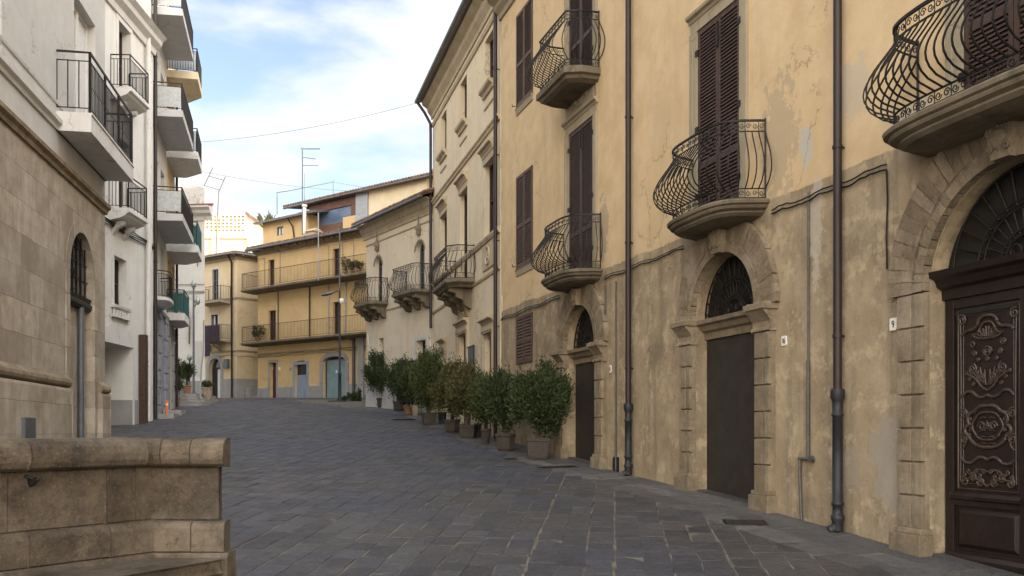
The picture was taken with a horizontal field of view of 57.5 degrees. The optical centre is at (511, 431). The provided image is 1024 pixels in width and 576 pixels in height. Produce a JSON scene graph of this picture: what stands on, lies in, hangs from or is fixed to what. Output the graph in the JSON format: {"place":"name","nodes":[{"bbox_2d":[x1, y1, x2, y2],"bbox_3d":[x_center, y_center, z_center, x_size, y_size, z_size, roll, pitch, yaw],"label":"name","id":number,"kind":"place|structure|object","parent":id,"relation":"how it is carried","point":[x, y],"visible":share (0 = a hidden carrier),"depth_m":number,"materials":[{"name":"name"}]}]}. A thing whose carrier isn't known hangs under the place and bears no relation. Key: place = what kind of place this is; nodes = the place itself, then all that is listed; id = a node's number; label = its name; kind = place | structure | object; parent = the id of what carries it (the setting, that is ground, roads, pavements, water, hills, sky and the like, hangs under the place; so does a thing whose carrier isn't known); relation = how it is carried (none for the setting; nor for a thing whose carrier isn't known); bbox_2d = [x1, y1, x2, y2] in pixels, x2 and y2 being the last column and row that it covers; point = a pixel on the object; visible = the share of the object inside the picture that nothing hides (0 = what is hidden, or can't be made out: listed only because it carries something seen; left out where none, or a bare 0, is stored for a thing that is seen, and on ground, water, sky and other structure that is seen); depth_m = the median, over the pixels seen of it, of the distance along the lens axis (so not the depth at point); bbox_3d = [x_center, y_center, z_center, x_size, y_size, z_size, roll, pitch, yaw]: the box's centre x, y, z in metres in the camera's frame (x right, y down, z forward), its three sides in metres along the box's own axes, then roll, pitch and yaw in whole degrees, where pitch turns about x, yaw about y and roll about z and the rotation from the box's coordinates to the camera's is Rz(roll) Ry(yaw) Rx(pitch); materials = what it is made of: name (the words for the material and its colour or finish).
{"place":"outdoors","nodes":[
{"label":"outdoors","id":0,"kind":"place"},
{"bbox_2d":[169,0,461,218],"label":"sky","id":1,"kind":"structure","parent":0,"point":[270,67],"materials":[{"name":"blue"}]},
{"bbox_2d":[111,398,892,575],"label":"street paving","id":2,"kind":"structure","parent":0,"point":[570,555],"depth_m":14.52,"materials":[{"name":"grey stone"}]},
{"bbox_2d":[157,410,185,418],"bbox_3d":[-13.910,-0.463,38.236,0.730,0.965,3.740,0,0,-14],"label":"doorstep","id":3,"kind":"object","parent":2,"relation":"on","point":[172,414],"visible":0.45,"depth_m":36.92,"materials":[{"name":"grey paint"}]},
{"bbox_2d":[165,400,167,413],"bbox_3d":[-13.547,-0.893,36.626,0.240,0.740,0.240,0,0,0],"label":"marker post","id":4,"kind":"object","parent":3,"relation":"on","point":[166,406],"visible":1,"depth_m":36.59,"materials":[{"name":"orange plastic"}]},
{"bbox_2d":[173,358,186,404],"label":"potted shrub","id":5,"kind":"object","parent":2,"relation":"on","point":[181,374],"visible":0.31,"depth_m":44.34,"materials":[{"name":"green plant"}]},
{"bbox_2d":[178,393,220,405],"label":"steps","id":6,"kind":"structure","parent":2,"relation":"on","point":[189,399],"depth_m":45.90,"materials":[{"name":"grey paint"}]},
{"bbox_2d":[182,359,196,392],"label":"potted tree","id":7,"kind":"object","parent":6,"relation":"on","point":[189,368],"visible":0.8,"depth_m":47.50,"materials":[{"name":"green plant"}]},
{"bbox_2d":[187,354,191,384],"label":"road sign","id":8,"kind":"object","parent":6,"relation":"on","point":[189,356],"visible":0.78,"depth_m":49.12,"materials":[{"name":"grey metal"}]},
{"bbox_2d":[191,280,199,392],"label":"street lamp","id":9,"kind":"object","parent":6,"relation":"on","point":[196,300],"visible":0.9,"depth_m":48.85,"materials":[{"name":"grey metal"}]},
{"bbox_2d":[199,320,203,398],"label":"pole","id":10,"kind":"object","parent":6,"relation":"on","point":[200,396],"visible":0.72,"depth_m":46.17,"materials":[{"name":"metal"}]},
{"bbox_2d":[201,379,214,401],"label":"potted plant","id":11,"kind":"object","parent":6,"relation":"on","point":[206,391],"visible":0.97,"depth_m":47.13,"materials":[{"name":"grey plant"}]},
{"bbox_2d":[130,398,969,575],"bbox_3d":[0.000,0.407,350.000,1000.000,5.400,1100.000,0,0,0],"label":"ground","id":12,"kind":"structure","parent":0,"point":[350,403],"depth_m":13.39,"materials":[{"name":"grey stone"}]},
{"bbox_2d":[0,0,133,437],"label":"palace","id":13,"kind":"structure","parent":12,"relation":"on","point":[65,156],"depth_m":23.12,"materials":[{"name":"stone"}]},
{"bbox_2d":[74,4,87,112],"bbox_3d":[-12.054,-9.850,25.820,0.085,3.740,2.203,0,0,-10],"label":"window","id":14,"kind":"structure","parent":13,"relation":"in","point":[80,26],"depth_m":26.32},
{"bbox_2d":[66,219,97,437],"bbox_3d":[-11.886,-1.650,25.538,0.285,8.299,3.129,0,0,-10],"label":"doorway","id":15,"kind":"structure","parent":13,"relation":"in","point":[76,282],"depth_m":25.73,"materials":[{"name":"stone"}]},
{"bbox_2d":[0,437,236,575],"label":"parapet","id":16,"kind":"structure","parent":12,"relation":"on","point":[123,506],"depth_m":6.61,"materials":[{"name":"brown stone"}]},
{"bbox_2d":[105,0,166,424],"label":"house","id":17,"kind":"structure","parent":12,"relation":"on","point":[135,38],"depth_m":33.31,"materials":[{"name":"white paint"}]},
{"bbox_2d":[111,248,131,320],"bbox_3d":[-13.603,-5.042,32.151,0.465,2.292,1.534,0,0,-2],"label":"window","id":18,"kind":"structure","parent":17,"relation":"in","point":[114,263],"depth_m":32.47,"materials":[{"name":"white stone"}]},
{"bbox_2d":[116,12,132,86],"bbox_3d":[-13.668,-12.963,32.509,0.378,2.667,1.430,0,0,-2],"label":"window","id":19,"kind":"structure","parent":17,"relation":"in","point":[118,18],"depth_m":32.94,"materials":[{"name":"white stone"}]},
{"bbox_2d":[116,181,132,209],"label":"window","id":20,"kind":"structure","parent":17,"relation":"in","point":[117,182],"depth_m":31.93,"materials":[{"name":"white wood"}]},
{"bbox_2d":[136,0,192,419],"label":"apartment block","id":21,"kind":"structure","parent":12,"relation":"on","point":[172,129],"depth_m":37.20,"materials":[{"name":"white paint"}]},
{"bbox_2d":[166,5,201,409],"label":"apartment block","id":22,"kind":"structure","parent":12,"relation":"on","point":[183,164],"depth_m":41.58,"materials":[{"name":"white paint"}]},
{"bbox_2d":[175,182,213,393],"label":"building","id":23,"kind":"structure","parent":12,"relation":"on","point":[202,210],"depth_m":50.06,"materials":[{"name":"white paint"}]},
{"bbox_2d":[205,250,257,397],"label":"house","id":24,"kind":"structure","parent":12,"relation":"on","point":[231,361],"depth_m":62.59,"materials":[{"name":"yellow paint"}]},
{"bbox_2d":[205,325,219,356],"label":"hanging cloth","id":25,"kind":"object","parent":24,"relation":"hanging from","point":[212,332],"visible":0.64,"depth_m":62.24,"materials":[{"name":"purple fabric"}]},
{"bbox_2d":[206,354,222,397],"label":"doorway","id":26,"kind":"structure","parent":24,"relation":"in","point":[217,370],"depth_m":63.63,"materials":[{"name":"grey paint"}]},
{"bbox_2d":[204,167,225,252],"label":"antenna","id":27,"kind":"object","parent":24,"relation":"on","point":[218,203],"visible":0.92,"depth_m":67.97,"materials":[{"name":"grey metal"}]},
{"bbox_2d":[212,315,217,324],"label":"window","id":28,"kind":"structure","parent":24,"relation":"in","point":[214,317],"depth_m":63.60,"materials":[{"name":"white wood"}]},
{"bbox_2d":[214,269,217,298],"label":"window","id":29,"kind":"structure","parent":24,"relation":"in","point":[215,271],"depth_m":63.58,"materials":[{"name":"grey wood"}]},
{"bbox_2d":[205,211,262,254],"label":"building","id":30,"kind":"structure","parent":12,"relation":"on","point":[239,232],"depth_m":80.02,"materials":[{"name":"beige paint"}]},
{"bbox_2d":[256,210,275,220],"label":"rooftop plant","id":31,"kind":"object","parent":30,"relation":"on","point":[267,217],"visible":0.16,"depth_m":84.02,"materials":[{"name":"green plant"}]},
{"bbox_2d":[245,384,257,397],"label":"alley stair","id":32,"kind":"object","parent":12,"relation":"on","point":[250,392],"visible":0.01,"depth_m":62.35,"materials":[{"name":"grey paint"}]},
{"bbox_2d":[321,288,345,401],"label":"street lamp","id":33,"kind":"object","parent":12,"relation":"on","point":[341,301],"visible":0.98,"depth_m":49.94,"materials":[{"name":"metal"}]},
{"bbox_2d":[241,169,432,398],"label":"apartment house","id":34,"kind":"structure","parent":12,"relation":"on","point":[298,344],"depth_m":57.59,"materials":[{"name":"paint"}]},
{"bbox_2d":[251,323,266,340],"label":"potted plant","id":35,"kind":"object","parent":34,"relation":"on","point":[258,333],"visible":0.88,"depth_m":59.18,"materials":[{"name":"green plant"}]},
{"bbox_2d":[270,260,273,284],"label":"window","id":36,"kind":"structure","parent":34,"relation":"in","point":[272,261],"depth_m":59.67,"materials":[{"name":"brown wood"}]},
{"bbox_2d":[270,310,275,339],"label":"window","id":37,"kind":"structure","parent":34,"relation":"in","point":[272,313],"depth_m":59.48,"materials":[{"name":"brown wood"}]},
{"bbox_2d":[268,360,277,397],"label":"door","id":38,"kind":"structure","parent":34,"relation":"in","point":[275,365],"depth_m":59.50,"materials":[{"name":"grey stone"}]},
{"bbox_2d":[278,227,282,234],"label":"window","id":39,"kind":"structure","parent":34,"relation":"in","point":[280,229],"depth_m":62.96,"materials":[{"name":"grey metal"}]},
{"bbox_2d":[202,171,361,191],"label":"overhead wire","id":40,"kind":"object","parent":34,"relation":"attached to","point":[280,184],"visible":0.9,"depth_m":48.93,"materials":[{"name":"black metal"}]},
{"bbox_2d":[293,361,308,397],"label":"door","id":41,"kind":"structure","parent":34,"relation":"in","point":[302,366],"depth_m":57.83,"materials":[{"name":"blue wood"}]},
{"bbox_2d":[302,204,306,233],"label":"flue","id":42,"kind":"object","parent":34,"relation":"on","point":[304,206],"visible":0.96,"depth_m":59.90,"materials":[{"name":"white metal"}]},
{"bbox_2d":[277,173,333,213],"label":"antenna","id":43,"kind":"object","parent":34,"relation":"on","point":[304,190],"visible":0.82,"depth_m":64.00,"materials":[{"name":"grey metal"}]},
{"bbox_2d":[301,147,319,234],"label":"antenna","id":44,"kind":"object","parent":34,"relation":"on","point":[302,148],"visible":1,"depth_m":60.47,"materials":[{"name":"grey metal"}]},
{"bbox_2d":[318,213,318,280],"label":"pole","id":45,"kind":"object","parent":34,"relation":"attached to","point":[318,246],"visible":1,"depth_m":55.08,"materials":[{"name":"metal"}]},
{"bbox_2d":[335,249,338,275],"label":"window","id":46,"kind":"structure","parent":34,"relation":"in","point":[336,250],"depth_m":55.96,"materials":[{"name":"brown wood"}]},
{"bbox_2d":[335,302,338,333],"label":"window","id":47,"kind":"structure","parent":34,"relation":"in","point":[337,303],"depth_m":55.96,"materials":[{"name":"brown wood"}]},
{"bbox_2d":[339,229,340,287],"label":"pole","id":48,"kind":"object","parent":34,"relation":"attached to","point":[339,257],"visible":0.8,"depth_m":53.96,"materials":[{"name":"grey metal"}]},
{"bbox_2d":[341,255,350,273],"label":"potted plant","id":49,"kind":"object","parent":34,"relation":"on","point":[344,265],"visible":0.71,"depth_m":54.36,"materials":[{"name":"green plant"}]},
{"bbox_2d":[347,259,356,272],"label":"potted plant","id":50,"kind":"object","parent":34,"relation":"on","point":[352,266],"visible":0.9,"depth_m":53.99,"materials":[{"name":"green plant"}]},
{"bbox_2d":[353,260,364,271],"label":"potted plant","id":51,"kind":"object","parent":34,"relation":"on","point":[359,266],"visible":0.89,"depth_m":53.64,"materials":[{"name":"green plant"}]},
{"bbox_2d":[342,387,365,400],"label":"weeds","id":52,"kind":"object","parent":12,"relation":"on","point":[354,396],"visible":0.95,"depth_m":50.36,"materials":[{"name":"green plant"}]},
{"bbox_2d":[350,187,434,412],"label":"house","id":53,"kind":"structure","parent":12,"relation":"on","point":[393,309],"depth_m":42.03,"materials":[{"name":"beige paint"}]},
{"bbox_2d":[373,232,382,299],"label":"window","id":54,"kind":"structure","parent":53,"relation":"in","point":[376,245],"depth_m":44.19,"materials":[{"name":"beige stone"}]},
{"bbox_2d":[414,215,424,288],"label":"window","id":55,"kind":"structure","parent":53,"relation":"in","point":[418,229],"depth_m":40.63,"materials":[{"name":"beige stone"}]},
{"bbox_2d":[413,335,427,365],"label":"window","id":56,"kind":"structure","parent":53,"relation":"in","point":[425,337],"depth_m":40.59,"materials":[{"name":"white stone"}]},
{"bbox_2d":[414,0,500,437],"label":"palazzo","id":57,"kind":"structure","parent":12,"relation":"on","point":[458,97],"depth_m":32.16,"materials":[{"name":"beige paint"}]},
{"bbox_2d":[206,103,414,141],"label":"overhead wire","id":58,"kind":"object","parent":57,"relation":"attached to","point":[311,127],"visible":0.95,"depth_m":41.32,"materials":[{"name":"black metal"}]},
{"bbox_2d":[435,196,446,270],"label":"window","id":59,"kind":"structure","parent":57,"relation":"in","point":[441,206],"depth_m":37.16,"materials":[{"name":"beige stone"}]},
{"bbox_2d":[435,337,446,364],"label":"window","id":60,"kind":"structure","parent":57,"relation":"in","point":[442,342],"depth_m":36.33,"materials":[{"name":"beige stone"}]},
{"bbox_2d":[436,118,446,173],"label":"window","id":61,"kind":"structure","parent":57,"relation":"in","point":[442,154],"depth_m":36.94,"materials":[{"name":"beige stone"}]},
{"bbox_2d":[453,170,467,276],"bbox_3d":[-1.723,-7.175,33.363,0.465,3.950,1.520,0,0,-15],"label":"window","id":62,"kind":"structure","parent":57,"relation":"in","point":[461,182],"depth_m":33.86,"materials":[{"name":"beige stone"}]},
{"bbox_2d":[452,307,468,424],"bbox_3d":[-1.725,-1.925,33.362,0.460,5.850,1.900,0,0,-15],"label":"doorway","id":63,"kind":"structure","parent":57,"relation":"in","point":[461,325],"depth_m":33.07,"materials":[{"name":"stone"}]},
{"bbox_2d":[454,83,467,146],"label":"window","id":64,"kind":"structure","parent":57,"relation":"in","point":[462,124],"depth_m":33.51,"materials":[{"name":"beige stone"}]},
{"bbox_2d":[467,345,474,372],"bbox_3d":[-1.415,-2.478,32.000,0.055,0.933,1.036,0,0,-15],"label":"notice board","id":65,"kind":"object","parent":57,"relation":"attached to","point":[471,352],"visible":0.64,"depth_m":31.87,"materials":[{"name":"grey metal"}]},
{"bbox_2d":[477,137,492,231],"bbox_3d":[-0.717,-7.690,29.656,0.465,2.920,1.520,0,0,-15],"label":"window","id":66,"kind":"structure","parent":57,"relation":"in","point":[485,152],"depth_m":30.06,"materials":[{"name":"beige stone"}]},
{"bbox_2d":[477,314,492,436],"bbox_3d":[-0.728,-1.580,29.653,0.442,4.160,1.600,0,0,-15],"label":"door frame","id":67,"kind":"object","parent":57,"relation":"in","point":[486,323],"depth_m":29.84,"materials":[{"name":"beige stone"}]},
{"bbox_2d":[478,39,492,111],"bbox_3d":[-0.707,-11.500,29.659,0.445,2.240,1.400,0,0,-15],"label":"window","id":68,"kind":"structure","parent":57,"relation":"in","point":[487,86],"depth_m":29.88,"materials":[{"name":"beige stone"}]},
{"bbox_2d":[482,0,1023,575],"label":"palazzo","id":69,"kind":"structure","parent":12,"relation":"on","point":[706,204],"depth_m":14.22,"materials":[{"name":"yellow paint"}]},
{"bbox_2d":[512,165,532,276],"bbox_3d":[0.391,-5.865,26.093,0.332,2.830,1.710,0,0,-18],"label":"window","id":70,"kind":"structure","parent":69,"relation":"in","point":[524,266],"depth_m":26.08,"materials":[{"name":"brown wood"}]},
{"bbox_2d":[512,0,532,115],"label":"window","id":71,"kind":"structure","parent":69,"relation":"in","point":[527,16],"depth_m":26.08,"materials":[{"name":"brown wood"}]},
{"bbox_2d":[516,312,532,364],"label":"window","id":72,"kind":"structure","parent":69,"relation":"in","point":[526,342],"depth_m":26.00,"materials":[{"name":"brown wood"}]},
{"bbox_2d":[550,284,608,468],"bbox_3d":[1.679,-1.112,22.016,0.600,4.870,3.097,0,0,-18],"label":"doorway","id":73,"kind":"structure","parent":69,"relation":"in","point":[589,356],"depth_m":22.11,"materials":[{"name":"stone"}]},
{"bbox_2d":[561,83,598,268],"bbox_3d":[1.676,-5.935,22.076,0.330,4.550,2.069,0,0,-18],"label":"french window","id":74,"kind":"structure","parent":69,"relation":"in","point":[581,122],"depth_m":22.01,"materials":[{"name":"brown wood"}]},
{"bbox_2d":[564,0,597,65],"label":"french window","id":75,"kind":"structure","parent":69,"relation":"in","point":[580,4],"depth_m":22.16,"materials":[{"name":"brown wood"}]},
{"bbox_2d":[685,0,748,209],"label":"french window","id":76,"kind":"structure","parent":69,"relation":"in","point":[725,23],"depth_m":16.04,"materials":[{"name":"brown wood"}]},
{"bbox_2d":[670,222,779,513],"bbox_3d":[3.654,-0.933,15.844,0.600,5.328,3.197,0,0,-18],"label":"doorway","id":77,"kind":"structure","parent":69,"relation":"in","point":[739,329],"depth_m":15.91,"materials":[{"name":"stone"}]},
{"bbox_2d":[781,336,786,345],"bbox_3d":[4.140,-1.389,14.209,0.030,0.151,0.121,0,0,-18],"label":"number plate","id":78,"kind":"object","parent":69,"relation":"attached to","point":[783,340],"visible":1,"depth_m":14.19,"materials":[{"name":"white ceramic"}]},
{"bbox_2d":[889,318,897,330],"bbox_3d":[4.872,-1.377,11.921,0.030,0.161,0.131,0,0,-18],"label":"number plate","id":79,"kind":"object","parent":69,"relation":"attached to","point":[892,324],"visible":0.98,"depth_m":11.92,"materials":[{"name":"white ceramic"}]},
{"bbox_2d":[887,121,1023,575],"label":"doorway","id":80,"kind":"structure","parent":69,"relation":"in","point":[981,287],"depth_m":10.97,"materials":[{"name":"stone"}]},
{"bbox_2d":[945,0,1023,97],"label":"french window","id":81,"kind":"structure","parent":69,"relation":"in","point":[1013,19],"depth_m":10.60,"materials":[{"name":"brown wood"}]},
{"bbox_2d":[351,406,997,575],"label":"pavement","id":82,"kind":"structure","parent":0,"point":[843,547],"depth_m":13.56,"materials":[{"name":"grey stone"}]},
{"bbox_2d":[361,345,385,407],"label":"potted shrub","id":83,"kind":"object","parent":82,"relation":"on","point":[370,375],"visible":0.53,"depth_m":43.18,"materials":[{"name":"green plant"}]},
{"bbox_2d":[378,353,405,410],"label":"potted shrub","id":84,"kind":"object","parent":82,"relation":"on","point":[387,376],"visible":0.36,"depth_m":41.10,"materials":[{"name":"green plant"}]},
{"bbox_2d":[389,355,417,413],"bbox_3d":[-4.386,-1.997,39.148,1.460,2.484,1.472,0,0,29],"label":"potted shrub","id":85,"kind":"object","parent":82,"relation":"on","point":[407,408],"visible":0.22,"depth_m":39.02,"materials":[{"name":"green plant"}]},
{"bbox_2d":[391,419,415,420],"bbox_3d":[-4.167,-0.462,35.920,0.900,0.118,0.700,0,0,-17],"label":"manhole cover","id":86,"kind":"object","parent":82,"relation":"on","point":[402,419],"visible":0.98,"depth_m":35.89,"materials":[{"name":"metal"}]},
{"bbox_2d":[397,361,425,415],"bbox_3d":[-3.963,-1.863,38.181,1.430,2.394,1.348,0,0,31],"label":"potted shrub","id":87,"kind":"object","parent":82,"relation":"on","point":[403,379],"visible":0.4,"depth_m":38.01,"materials":[{"name":"green plant"}]},
{"bbox_2d":[406,337,447,424],"bbox_3d":[-2.917,-1.847,33.666,1.620,3.154,1.771,0,0,-32],"label":"potted shrub","id":88,"kind":"object","parent":82,"relation":"on","point":[427,370],"visible":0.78,"depth_m":33.36,"materials":[{"name":"green plant"}]},
{"bbox_2d":[437,412,446,422],"bbox_3d":[-2.550,-0.522,34.060,0.360,0.420,0.355,0,0,0],"label":"pot","id":89,"kind":"object","parent":82,"relation":"on","point":[442,417],"visible":0.64,"depth_m":33.93,"materials":[{"name":"plastic"}]},
{"bbox_2d":[426,352,464,431],"bbox_3d":[-1.986,-1.318,30.373,1.573,2.657,1.385,0,0,-32],"label":"potted shrub","id":90,"kind":"object","parent":82,"relation":"on","point":[451,424],"visible":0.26,"depth_m":30.15,"materials":[{"name":"green plant"}]},
{"bbox_2d":[443,359,481,437],"bbox_3d":[-1.333,-1.078,28.555,1.571,2.501,1.626,0,0,0],"label":"potted shrub","id":91,"kind":"object","parent":82,"relation":"on","point":[457,388],"visible":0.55,"depth_m":28.32,"materials":[{"name":"green plant"}]},
{"bbox_2d":[474,423,481,436],"bbox_3d":[-1.053,-0.060,28.800,0.260,0.420,0.256,0,0,0],"label":"pot","id":92,"kind":"object","parent":82,"relation":"on","point":[479,432],"visible":0.51,"depth_m":28.71,"materials":[{"name":"ceramic"}]},
{"bbox_2d":[464,366,495,443],"bbox_3d":[-0.738,-0.780,26.663,1.286,2.230,1.262,0,0,0],"label":"potted shrub","id":93,"kind":"object","parent":82,"relation":"on","point":[477,412],"visible":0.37,"depth_m":26.50,"materials":[{"name":"green plant"}]},
{"bbox_2d":[476,364,523,450],"bbox_3d":[-0.162,-0.657,24.819,1.609,2.304,1.550,0,0,0],"label":"potted shrub","id":94,"kind":"object","parent":82,"relation":"on","point":[492,396],"visible":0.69,"depth_m":24.47,"materials":[{"name":"green plant"}]},
{"bbox_2d":[503,350,582,458],"bbox_3d":[0.748,-0.679,22.958,1.984,2.656,1.564,0,0,0],"label":"potted shrub","id":95,"kind":"object","parent":82,"relation":"on","point":[530,394],"visible":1,"depth_m":22.59,"materials":[{"name":"green plant"}]},
{"bbox_2d":[538,466,576,467],"bbox_3d":[1.033,0.802,21.020,0.900,0.076,0.300,0,0,-18],"label":"manhole cover","id":96,"kind":"object","parent":82,"relation":"on","point":[557,466],"visible":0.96,"depth_m":21.00,"materials":[{"name":"metal"}]},
{"bbox_2d":[722,519,768,525],"bbox_3d":[3.391,1.328,13.580,0.620,0.079,0.420,0,0,6],"label":"manhole cover","id":97,"kind":"object","parent":82,"relation":"on","point":[743,522],"visible":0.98,"depth_m":13.54,"materials":[{"name":"metal"}]}
]}

